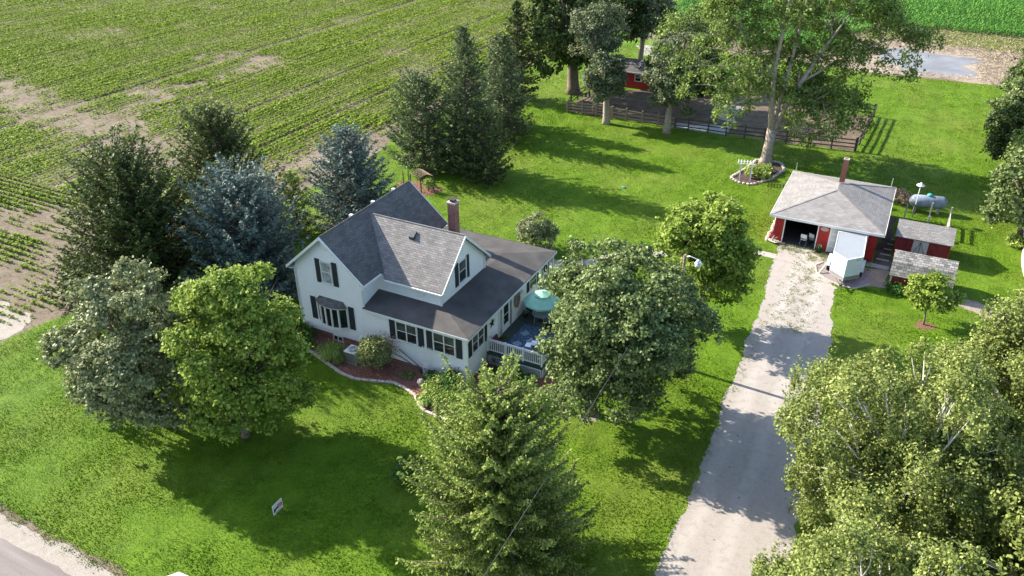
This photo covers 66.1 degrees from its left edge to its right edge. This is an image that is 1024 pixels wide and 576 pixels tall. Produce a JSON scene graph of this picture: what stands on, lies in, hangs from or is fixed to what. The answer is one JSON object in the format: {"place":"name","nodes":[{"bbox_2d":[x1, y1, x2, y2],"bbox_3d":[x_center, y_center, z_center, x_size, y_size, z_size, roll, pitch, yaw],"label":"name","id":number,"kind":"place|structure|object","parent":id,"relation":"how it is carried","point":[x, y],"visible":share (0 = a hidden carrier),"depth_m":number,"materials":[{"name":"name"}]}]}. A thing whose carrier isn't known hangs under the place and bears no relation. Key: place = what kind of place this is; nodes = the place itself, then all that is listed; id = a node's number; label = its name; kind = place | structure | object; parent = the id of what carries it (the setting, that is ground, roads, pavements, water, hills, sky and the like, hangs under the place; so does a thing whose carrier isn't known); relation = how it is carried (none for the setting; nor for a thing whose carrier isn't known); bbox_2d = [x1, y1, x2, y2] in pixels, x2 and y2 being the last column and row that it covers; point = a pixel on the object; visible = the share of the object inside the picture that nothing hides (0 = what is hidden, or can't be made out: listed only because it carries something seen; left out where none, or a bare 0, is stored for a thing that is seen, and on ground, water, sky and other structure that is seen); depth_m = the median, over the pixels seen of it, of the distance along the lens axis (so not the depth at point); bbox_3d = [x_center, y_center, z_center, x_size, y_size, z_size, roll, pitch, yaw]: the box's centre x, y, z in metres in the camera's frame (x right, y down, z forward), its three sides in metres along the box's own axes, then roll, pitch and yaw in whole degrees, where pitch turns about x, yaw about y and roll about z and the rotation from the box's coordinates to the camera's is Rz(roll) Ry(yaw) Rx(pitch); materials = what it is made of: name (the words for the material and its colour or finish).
{"place":"outdoors","nodes":[
{"label":"outdoors","id":0,"kind":"place"},
{"bbox_2d":[0,538,70,575],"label":"road","id":1,"kind":"structure","parent":0,"point":[15,561],"depth_m":35.18,"materials":[{"name":"grey asphalt"}]},
{"bbox_2d":[0,0,1022,575],"bbox_3d":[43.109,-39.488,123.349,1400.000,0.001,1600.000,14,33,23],"label":"ground","id":2,"kind":"structure","parent":0,"point":[10,274],"depth_m":92.22,"materials":[{"name":"soil"}]},
{"bbox_2d":[0,301,30,339],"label":"washed sand patch","id":3,"kind":"object","parent":2,"relation":"on","point":[15,326],"visible":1,"depth_m":52.54,"materials":[{"name":"beige sand"}]},
{"bbox_2d":[0,513,113,575],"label":"road shoulder","id":4,"kind":"object","parent":2,"relation":"on","point":[11,532],"visible":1,"depth_m":35.87},
{"bbox_2d":[32,232,113,310],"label":"spruce tree","id":5,"kind":"object","parent":2,"relation":"on","point":[63,269],"visible":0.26,"depth_m":53.22,"materials":[{"name":"green plant"}]},
{"bbox_2d":[0,0,569,324],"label":"soybean crop","id":6,"kind":"object","parent":2,"relation":"on","point":[65,72],"visible":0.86,"depth_m":109.08,"materials":[{"name":"green plant"}]},
{"bbox_2d":[655,0,1023,53],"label":"maize crop","id":7,"kind":"object","parent":2,"relation":"on","point":[1012,9],"visible":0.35,"depth_m":129.54,"materials":[{"name":"green plant"}]},
{"bbox_2d":[0,0,1023,575],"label":"lawn","id":8,"kind":"structure","parent":0,"point":[728,352],"depth_m":44.50,"materials":[{"name":"green plant"}]},
{"bbox_2d":[36,255,219,434],"bbox_3d":[-19.596,3.126,41.418,9.500,9.832,8.457,14,33,23],"label":"silver maple","id":9,"kind":"object","parent":8,"relation":"on","point":[120,368],"visible":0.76,"depth_m":39.10,"materials":[{"name":"green plant"}]},
{"bbox_2d":[50,124,213,304],"bbox_3d":[-25.408,-4.387,52.058,10.486,12.082,11.475,-7,31,-11],"label":"spruce tree","id":10,"kind":"object","parent":8,"relation":"on","point":[136,221],"visible":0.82,"depth_m":50.37,"materials":[{"name":"green plant"}]},
{"bbox_2d":[179,155,268,273],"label":"spruce tree","id":11,"kind":"object","parent":8,"relation":"on","point":[214,163],"visible":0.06,"depth_m":53.77,"materials":[{"name":"green plant"}]},
{"bbox_2d":[163,94,287,237],"bbox_3d":[-22.004,-9.292,61.251,8.979,11.235,9.298,14,33,23],"label":"spruce tree","id":12,"kind":"object","parent":8,"relation":"on","point":[211,129],"visible":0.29,"depth_m":58.81,"materials":[{"name":"green plant"}]},
{"bbox_2d":[163,152,312,305],"bbox_3d":[-17.990,-3.389,52.307,10.588,10.062,9.904,14,33,23],"label":"blue spruce","id":13,"kind":"object","parent":8,"relation":"on","point":[247,212],"visible":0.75,"depth_m":51.11,"materials":[{"name":"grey plant"}]},
{"bbox_2d":[155,261,321,446],"bbox_3d":[-13.964,3.726,39.740,7.610,10.511,7.604,14,33,23],"label":"green maple","id":14,"kind":"object","parent":8,"relation":"on","point":[235,338],"visible":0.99,"depth_m":38.24,"materials":[{"name":"green plant"}]},
{"bbox_2d":[276,169,319,236],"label":"spruce","id":15,"kind":"object","parent":8,"relation":"on","point":[290,175],"visible":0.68,"depth_m":61.98,"materials":[{"name":"green plant"}]},
{"bbox_2d":[293,321,320,340],"bbox_3d":[-13.710,2.880,50.240,3.153,1.105,2.688,-16,34,-25],"label":"daylily","id":16,"kind":"object","parent":8,"relation":"on","point":[301,328],"visible":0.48,"depth_m":50.20,"materials":[{"name":"green plant"}]},
{"bbox_2d":[296,118,398,231],"bbox_3d":[-12.764,-8.748,62.978,8.716,9.118,8.432,14,33,23],"label":"blue spruce","id":17,"kind":"object","parent":8,"relation":"on","point":[348,171],"visible":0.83,"depth_m":62.37,"materials":[{"name":"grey plant"}]},
{"bbox_2d":[388,451,429,485],"bbox_3d":[-5.145,9.094,39.547,2.064,1.169,2.448,14,33,23],"label":"flower bush","id":18,"kind":"object","parent":8,"relation":"on","point":[399,467],"visible":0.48,"depth_m":39.33,"materials":[{"name":"green plant"}]},
{"bbox_2d":[397,181,443,195],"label":"garden bed","id":19,"kind":"object","parent":8,"relation":"on","point":[436,188],"visible":0.45,"depth_m":71.62,"materials":[{"name":"brown soil"}]},
{"bbox_2d":[380,65,461,176],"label":"spruce tree","id":20,"kind":"object","parent":8,"relation":"on","point":[423,90],"visible":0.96,"depth_m":72.35,"materials":[{"name":"green plant"}]},
{"bbox_2d":[286,180,556,381],"bbox_3d":[-5.355,-1.458,51.502,13.551,7.865,12.803,14,33,23],"label":"farmhouse","id":21,"kind":"object","parent":8,"relation":"on","point":[409,268],"visible":0.97,"depth_m":48.21,"materials":[{"name":"white"}]},
{"bbox_2d":[319,260,333,285],"bbox_3d":[-11.317,-0.918,47.978,0.900,1.550,0.098,14,33,23],"label":"window","id":22,"kind":"structure","parent":21,"relation":"in","point":[325,267],"depth_m":47.99,"materials":[{"name":"white glass"}]},
{"bbox_2d":[315,295,349,329],"bbox_3d":[-11.350,1.619,49.217,2.506,1.940,0.515,14,33,23],"label":"bay window","id":23,"kind":"structure","parent":21,"relation":"in","point":[333,314],"depth_m":49.07,"materials":[{"name":"white paint"}]},
{"bbox_2d":[395,321,418,346],"bbox_3d":[-6.327,2.705,47.134,1.600,1.400,0.098,14,33,23],"label":"window","id":24,"kind":"structure","parent":21,"relation":"in","point":[405,333],"depth_m":47.17,"materials":[{"name":"glass"}]},
{"bbox_2d":[432,332,455,357],"bbox_3d":[-3.988,3.306,46.094,1.600,1.400,0.098,14,33,23],"label":"window","id":25,"kind":"structure","parent":21,"relation":"in","point":[441,343],"depth_m":46.12,"materials":[{"name":"glass"}]},
{"bbox_2d":[458,256,467,284],"bbox_3d":[-3.036,-1.063,48.463,0.098,1.540,1.020,14,33,23],"label":"window","id":26,"kind":"structure","parent":21,"relation":"in","point":[462,264],"depth_m":48.51,"materials":[{"name":"glass"}]},
{"bbox_2d":[472,327,484,355],"bbox_3d":[-1.983,3.056,46.410,0.098,1.300,1.500,14,33,23],"label":"window","id":27,"kind":"structure","parent":21,"relation":"in","point":[478,340],"depth_m":46.47,"materials":[{"name":"glass"}]},
{"bbox_2d":[498,299,511,336],"bbox_3d":[-0.366,1.746,49.241,0.136,2.090,1.760,14,33,23],"label":"door","id":28,"kind":"structure","parent":21,"relation":"in","point":[505,314],"depth_m":49.25,"materials":[{"name":"white paint"}]},
{"bbox_2d":[0,108,847,575],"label":"weeds","id":29,"kind":"object","parent":8,"relation":"on","point":[794,328],"visible":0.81,"depth_m":50.97,"materials":[{"name":"green plant"}]},
{"bbox_2d":[310,332,567,415],"bbox_3d":[-5.465,5.406,46.925,17.953,0.001,6.480,7,31,12],"label":"mulch bed","id":30,"kind":"object","parent":8,"relation":"on","point":[393,375],"visible":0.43,"depth_m":47.56,"materials":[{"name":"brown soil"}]},
{"bbox_2d":[311,338,347,365],"bbox_3d":[-11.383,3.888,48.783,2.538,0.824,2.732,14,33,23],"label":"grassy clump","id":31,"kind":"object","parent":30,"relation":"on","point":[328,351],"visible":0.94,"depth_m":48.50,"materials":[{"name":"green plant"}]},
{"bbox_2d":[344,344,360,364],"bbox_3d":[-9.701,4.099,48.290,0.860,0.868,0.830,14,33,23],"label":"air conditioner","id":32,"kind":"object","parent":30,"relation":"on","point":[349,356],"visible":0.84,"depth_m":48.02,"materials":[{"name":"white paint"}]},
{"bbox_2d":[350,332,396,369],"bbox_3d":[-8.321,3.763,47.400,2.714,2.439,2.677,4,31,7],"label":"bush","id":33,"kind":"object","parent":30,"relation":"on","point":[367,346],"visible":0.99,"depth_m":46.81,"materials":[{"name":"green plant"}]},
{"bbox_2d":[414,391,434,407],"bbox_3d":[-4.863,6.338,44.830,1.519,0.549,1.588,2,30,4],"label":"hosta","id":34,"kind":"object","parent":30,"relation":"on","point":[425,401],"visible":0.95,"depth_m":44.60,"materials":[{"name":"green plant"}]},
{"bbox_2d":[420,384,446,396],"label":"hosta","id":35,"kind":"object","parent":30,"relation":"on","point":[434,388],"visible":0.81,"depth_m":45.34,"materials":[{"name":"green plant"}]},
{"bbox_2d":[309,350,558,421],"bbox_3d":[-5.653,5.731,46.295,17.908,0.110,5.024,7,31,13],"label":"bed edging","id":36,"kind":"object","parent":30,"relation":"on","point":[412,393],"visible":0.45,"depth_m":46.63,"materials":[{"name":"stone"}]},
{"bbox_2d":[428,390,450,409],"bbox_3d":[-4.014,6.327,44.790,1.641,0.603,1.574,-21,36,-32],"label":"hosta","id":37,"kind":"object","parent":30,"relation":"on","point":[438,396],"visible":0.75,"depth_m":44.53,"materials":[{"name":"green plant"}]},
{"bbox_2d":[441,390,460,404],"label":"hosta","id":38,"kind":"object","parent":30,"relation":"on","point":[451,397],"visible":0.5,"depth_m":44.60,"materials":[{"name":"green plant"}]},
{"bbox_2d":[439,367,466,385],"bbox_3d":[-3.545,5.267,46.215,1.703,0.989,1.544,-17,34,-26],"label":"perennial","id":39,"kind":"object","parent":30,"relation":"on","point":[448,378],"visible":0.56,"depth_m":45.97,"materials":[{"name":"green plant"}]},
{"bbox_2d":[427,25,514,176],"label":"spruce tree","id":40,"kind":"object","parent":8,"relation":"on","point":[463,51],"visible":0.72,"depth_m":70.90,"materials":[{"name":"green plant"}]},
{"bbox_2d":[451,108,516,188],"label":"spruce tree","id":41,"kind":"object","parent":8,"relation":"on","point":[484,150],"visible":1,"depth_m":71.06,"materials":[{"name":"green plant"}]},
{"bbox_2d":[395,349,600,575],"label":"front spruce","id":42,"kind":"object","parent":8,"relation":"on","point":[497,471],"visible":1,"depth_m":31.28,"materials":[{"name":"green plant"}]},
{"bbox_2d":[474,30,533,126],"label":"spruce tree","id":43,"kind":"object","parent":8,"relation":"on","point":[495,38],"visible":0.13,"depth_m":83.32,"materials":[{"name":"green plant"}]},
{"bbox_2d":[478,33,534,143],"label":"spruce tree","id":44,"kind":"object","parent":8,"relation":"on","point":[508,102],"visible":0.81,"depth_m":79.54,"materials":[{"name":"green plant"}]},
{"bbox_2d":[503,0,540,102],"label":"narrow spruce","id":45,"kind":"object","parent":8,"relation":"on","point":[516,20],"visible":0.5,"depth_m":91.67,"materials":[{"name":"green plant"}]},
{"bbox_2d":[487,301,566,378],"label":"deck","id":46,"kind":"structure","parent":8,"relation":"on","point":[530,361],"depth_m":47.47,"materials":[{"name":"white paint"}]},
{"bbox_2d":[507,324,553,353],"bbox_3d":[1.221,3.184,48.951,2.350,0.006,2.850,14,33,23],"label":"outdoor rug","id":47,"kind":"object","parent":46,"relation":"on","point":[523,335],"visible":0.64,"depth_m":49.22,"materials":[{"name":"blue fabric"}]},
{"bbox_2d":[532,310,550,326],"bbox_3d":[1.874,1.902,50.450,1.200,0.728,1.200,14,33,23],"label":"patio table","id":48,"kind":"object","parent":46,"relation":"on","point":[543,314],"visible":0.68,"depth_m":50.13,"materials":[{"name":"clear glass"}]},
{"bbox_2d":[524,290,559,321],"bbox_3d":[1.923,1.119,50.286,2.254,2.240,2.254,-2,30,-4],"label":"patio umbrella","id":49,"kind":"object","parent":46,"relation":"on","point":[541,301],"visible":0.8,"depth_m":49.51,"materials":[{"name":"green fabric"}]},
{"bbox_2d":[514,210,562,249],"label":"round shrub tree","id":50,"kind":"object","parent":8,"relation":"on","point":[540,231],"visible":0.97,"depth_m":59.47,"materials":[{"name":"green plant"}]},
{"bbox_2d":[522,0,621,95],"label":"dark oak","id":51,"kind":"object","parent":8,"relation":"on","point":[551,37],"visible":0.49,"depth_m":91.24,"materials":[{"name":"green plant"}]},
{"bbox_2d":[566,100,611,118],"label":"paddock fence","id":52,"kind":"object","parent":8,"relation":"on","point":[582,109],"visible":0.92,"depth_m":89.47,"materials":[{"name":"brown wood"}]},
{"bbox_2d":[566,0,631,112],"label":"grey locust","id":53,"kind":"object","parent":8,"relation":"on","point":[591,23],"visible":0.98,"depth_m":84.48,"materials":[{"name":"green plant"}]},
{"bbox_2d":[580,49,630,124],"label":"grey locust","id":54,"kind":"object","parent":8,"relation":"on","point":[601,82],"visible":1,"depth_m":83.75,"materials":[{"name":"green plant"}]},
{"bbox_2d":[589,0,660,72],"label":"dark tree","id":55,"kind":"object","parent":8,"relation":"on","point":[635,14],"visible":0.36,"depth_m":97.72,"materials":[{"name":"green plant"}]},
{"bbox_2d":[530,234,729,427],"bbox_3d":[5.896,2.654,41.471,10.498,10.538,10.094,14,33,23],"label":"maple","id":56,"kind":"object","parent":8,"relation":"on","point":[606,315],"visible":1,"depth_m":38.79,"materials":[{"name":"green plant"}]},
{"bbox_2d":[624,57,651,89],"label":"chicken coop","id":57,"kind":"structure","parent":8,"relation":"on","point":[634,70],"depth_m":98.30,"materials":[{"name":"red wood"}]},
{"bbox_2d":[611,106,674,128],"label":"paddock fence","id":58,"kind":"object","parent":8,"relation":"on","point":[642,117],"visible":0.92,"depth_m":86.81,"materials":[{"name":"brown wood"}]},
{"bbox_2d":[620,0,679,59],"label":"grey locust","id":59,"kind":"object","parent":8,"relation":"on","point":[658,9],"visible":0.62,"depth_m":98.84,"materials":[{"name":"green plant"}]},
{"bbox_2d":[550,250,776,267],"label":"footpath","id":60,"kind":"structure","parent":8,"relation":"on","point":[770,255],"depth_m":59.94,"materials":[{"name":"concrete"}]},
{"bbox_2d":[639,29,702,134],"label":"grey locust","id":61,"kind":"object","parent":8,"relation":"on","point":[664,87],"visible":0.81,"depth_m":80.36,"materials":[{"name":"green plant"}]},
{"bbox_2d":[651,190,763,307],"bbox_3d":[12.022,-1.752,49.707,6.930,9.701,7.544,-3,30,-5],"label":"light green tree","id":62,"kind":"object","parent":8,"relation":"on","point":[711,236],"visible":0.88,"depth_m":47.15,"materials":[{"name":"green plant"}]},
{"bbox_2d":[672,4,743,61],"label":"green tree","id":63,"kind":"object","parent":8,"relation":"on","point":[698,19],"visible":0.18,"depth_m":102.02,"materials":[{"name":"green plant"}]},
{"bbox_2d":[730,159,785,184],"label":"rock edging","id":64,"kind":"object","parent":8,"relation":"on","point":[732,176],"visible":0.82,"depth_m":73.83,"materials":[{"name":"stone"}]},
{"bbox_2d":[734,161,781,184],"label":"tree bed","id":65,"kind":"object","parent":8,"relation":"on","point":[746,179],"visible":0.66,"depth_m":73.86,"materials":[{"name":"brown soil"}]},
{"bbox_2d":[744,163,763,176],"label":"shrub","id":66,"kind":"object","parent":65,"relation":"on","point":[755,171],"visible":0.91,"depth_m":73.23,"materials":[{"name":"green plant"}]},
{"bbox_2d":[649,0,948,164],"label":"tall tree","id":67,"kind":"object","parent":65,"relation":"on","point":[802,91],"visible":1,"depth_m":72.28,"materials":[{"name":"green plant"}]},
{"bbox_2d":[674,116,857,151],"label":"paddock fence","id":68,"kind":"object","parent":8,"relation":"on","point":[745,131],"visible":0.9,"depth_m":82.27,"materials":[{"name":"brown wood"}]},
{"bbox_2d":[769,157,896,261],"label":"garage","id":69,"kind":"structure","parent":8,"relation":"on","point":[808,203],"depth_m":61.52,"materials":[{"name":"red wood"}]},
{"bbox_2d":[827,228,867,252],"bbox_3d":[25.429,-3.434,59.759,2.558,2.099,0.088,14,33,23],"label":"garage door","id":70,"kind":"structure","parent":69,"relation":"in","point":[834,232],"depth_m":60.01,"materials":[{"name":"white paint"}]},
{"bbox_2d":[816,261,872,287],"bbox_3d":[24.319,-1.128,57.888,4.000,0.001,4.350,14,33,23],"label":"paver pad","id":71,"kind":"object","parent":8,"relation":"on","point":[865,278],"visible":0.5,"depth_m":57.13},
{"bbox_2d":[814,261,869,288],"bbox_3d":[23.641,-0.827,57.335,1.997,0.090,4.174,-18,35,-28],"label":"paver edging","id":72,"kind":"object","parent":71,"relation":"on","point":[819,274],"visible":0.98,"depth_m":56.64,"materials":[{"name":"stone"}]},
{"bbox_2d":[826,231,866,288],"bbox_3d":[24.300,-1.958,57.240,2.540,2.135,5.412,14,33,23],"label":"cargo trailer","id":73,"kind":"object","parent":71,"relation":"on","point":[846,261],"visible":1,"depth_m":56.32,"materials":[{"name":"white paint"}]},
{"bbox_2d":[750,501,1002,575],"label":"birch tree","id":74,"kind":"object","parent":8,"relation":"on","point":[860,555],"visible":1,"depth_m":24.38,"materials":[{"name":"green plant"}]},
{"bbox_2d":[880,281,905,296],"bbox_3d":[27.011,-0.101,55.350,1.524,0.873,1.647,-21,36,-31],"label":"shrub","id":75,"kind":"object","parent":8,"relation":"on","point":[893,287],"visible":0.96,"depth_m":55.14,"materials":[{"name":"green plant"}]},
{"bbox_2d":[772,335,1023,575],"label":"birch tree","id":76,"kind":"object","parent":8,"relation":"on","point":[876,457],"visible":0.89,"depth_m":30.00,"materials":[{"name":"green plant"}]},
{"bbox_2d":[889,249,958,298],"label":"barn shed","id":77,"kind":"structure","parent":8,"relation":"on","point":[904,264],"depth_m":54.90,"materials":[{"name":"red wood"}]},
{"bbox_2d":[892,218,956,258],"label":"garden shed","id":78,"kind":"structure","parent":8,"relation":"on","point":[933,240],"depth_m":58.98,"materials":[{"name":"red wood"}]},
{"bbox_2d":[911,240,928,254],"bbox_3d":[30.563,-2.837,59.123,1.050,1.520,0.100,14,33,23],"label":"door","id":79,"kind":"structure","parent":78,"relation":"in","point":[919,247],"depth_m":59.00,"materials":[{"name":"grey wood"}]},
{"bbox_2d":[914,320,934,329],"bbox_3d":[27.111,2.507,51.702,1.239,0.001,1.187,-25,39,-36],"label":"sapling patch","id":80,"kind":"object","parent":8,"relation":"on","point":[932,326],"visible":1,"depth_m":51.77,"materials":[{"name":"brown soil"}]},
{"bbox_2d":[904,268,966,324],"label":"sapling","id":81,"kind":"object","parent":80,"relation":"on","point":[932,290],"visible":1,"depth_m":50.12,"materials":[{"name":"green plant"}]},
{"bbox_2d":[909,193,947,213],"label":"propane tank","id":82,"kind":"object","parent":8,"relation":"on","point":[929,199],"visible":0.97,"depth_m":66.16,"materials":[{"name":"white metal"}]},
{"bbox_2d":[925,284,1023,481],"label":"birch tree","id":83,"kind":"object","parent":8,"relation":"on","point":[999,345],"visible":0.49,"depth_m":34.21,"materials":[{"name":"green plant"}]},
{"bbox_2d":[934,472,1023,575],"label":"birch tree","id":84,"kind":"object","parent":8,"relation":"on","point":[1011,527],"visible":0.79,"depth_m":27.70,"materials":[{"name":"green plant"}]},
{"bbox_2d":[952,297,1008,321],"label":"worn track","id":85,"kind":"structure","parent":8,"relation":"on","point":[973,306],"depth_m":53.79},
{"bbox_2d":[975,144,1023,242],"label":"edge tree","id":86,"kind":"object","parent":8,"relation":"on","point":[1009,173],"visible":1,"depth_m":59.95,"materials":[{"name":"green plant"}]},
{"bbox_2d":[979,98,1023,161],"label":"edge tree","id":87,"kind":"object","parent":8,"relation":"on","point":[1008,116],"visible":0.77,"depth_m":71.48,"materials":[{"name":"green plant"}]},
{"bbox_2d":[982,76,1023,124],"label":"edge tree","id":88,"kind":"object","parent":8,"relation":"on","point":[1015,86],"visible":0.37,"depth_m":77.61,"materials":[{"name":"green plant"}]},
{"bbox_2d":[988,56,1023,107],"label":"edge tree","id":89,"kind":"object","parent":8,"relation":"on","point":[1012,70],"visible":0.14,"depth_m":86.05,"materials":[{"name":"green plant"}]},
{"bbox_2d":[990,126,1023,188],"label":"edge tree","id":90,"kind":"object","parent":8,"relation":"on","point":[1020,140],"visible":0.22,"depth_m":64.42,"materials":[{"name":"green plant"}]},
{"bbox_2d":[1003,233,1023,249],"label":"shrub","id":91,"kind":"object","parent":8,"relation":"on","point":[1016,240],"visible":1,"depth_m":61.06,"materials":[{"name":"green plant"}]},
{"bbox_2d":[672,123,730,134],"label":"concrete apron","id":92,"kind":"object","parent":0,"point":[703,127],"visible":0.66,"depth_m":85.90,"materials":[{"name":"grey concrete"}]},
{"bbox_2d":[568,89,869,150],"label":"paddock dirt","id":93,"kind":"structure","parent":0,"point":[637,100],"depth_m":89.74,"materials":[{"name":"soil"}]},
{"bbox_2d":[644,21,729,107],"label":"dark tree","id":94,"kind":"object","parent":93,"relation":"on","point":[712,54],"visible":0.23,"depth_m":87.47,"materials":[{"name":"green plant"}]},
{"bbox_2d":[653,245,836,575],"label":"gravel driveway","id":95,"kind":"structure","parent":0,"point":[734,517],"depth_m":41.39,"materials":[{"name":"grey gravel"}]},
{"bbox_2d":[864,267,888,288],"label":"worn ground","id":96,"kind":"structure","parent":0,"point":[879,276],"depth_m":57.29,"materials":[{"name":"grey concrete"}]},
{"bbox_2d":[871,216,896,270],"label":"staircase","id":97,"kind":"structure","parent":0,"point":[882,245],"depth_m":61.22,"materials":[{"name":"grey wood"}]},
{"bbox_2d":[894,187,912,205],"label":"shrub","id":98,"kind":"object","parent":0,"point":[902,192],"visible":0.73,"depth_m":67.79,"materials":[{"name":"brown plant"}]},
{"bbox_2d":[830,33,1023,85],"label":"drowned ground","id":99,"kind":"structure","parent":0,"point":[971,79],"depth_m":108.38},
{"bbox_2d":[823,27,1023,83],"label":"dead stalks","id":100,"kind":"object","parent":99,"relation":"on","point":[989,55],"visible":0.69,"depth_m":113.45,"materials":[{"name":"beige plant"}]},
{"bbox_2d":[851,27,1023,51],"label":"pond weeds","id":101,"kind":"object","parent":99,"relation":"on","point":[981,39],"visible":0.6,"depth_m":119.18,"materials":[{"name":"green plant"}]},
{"bbox_2d":[878,48,983,75],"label":"pond water","id":102,"kind":"structure","parent":0,"point":[941,64],"depth_m":109.11,"materials":[{"name":"grey liquid"}]},
{"bbox_3d":[-5.149,16.876,18.968,1.500,8.700,0.336,14,33,23],"label":"utility pole","id":103,"kind":"object","parent":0,"visible":0},
{"bbox_2d":[484,252,685,575],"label":"overhead wire","id":104,"kind":"object","parent":103,"relation":"attached to","point":[563,451],"visible":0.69,"depth_m":29.69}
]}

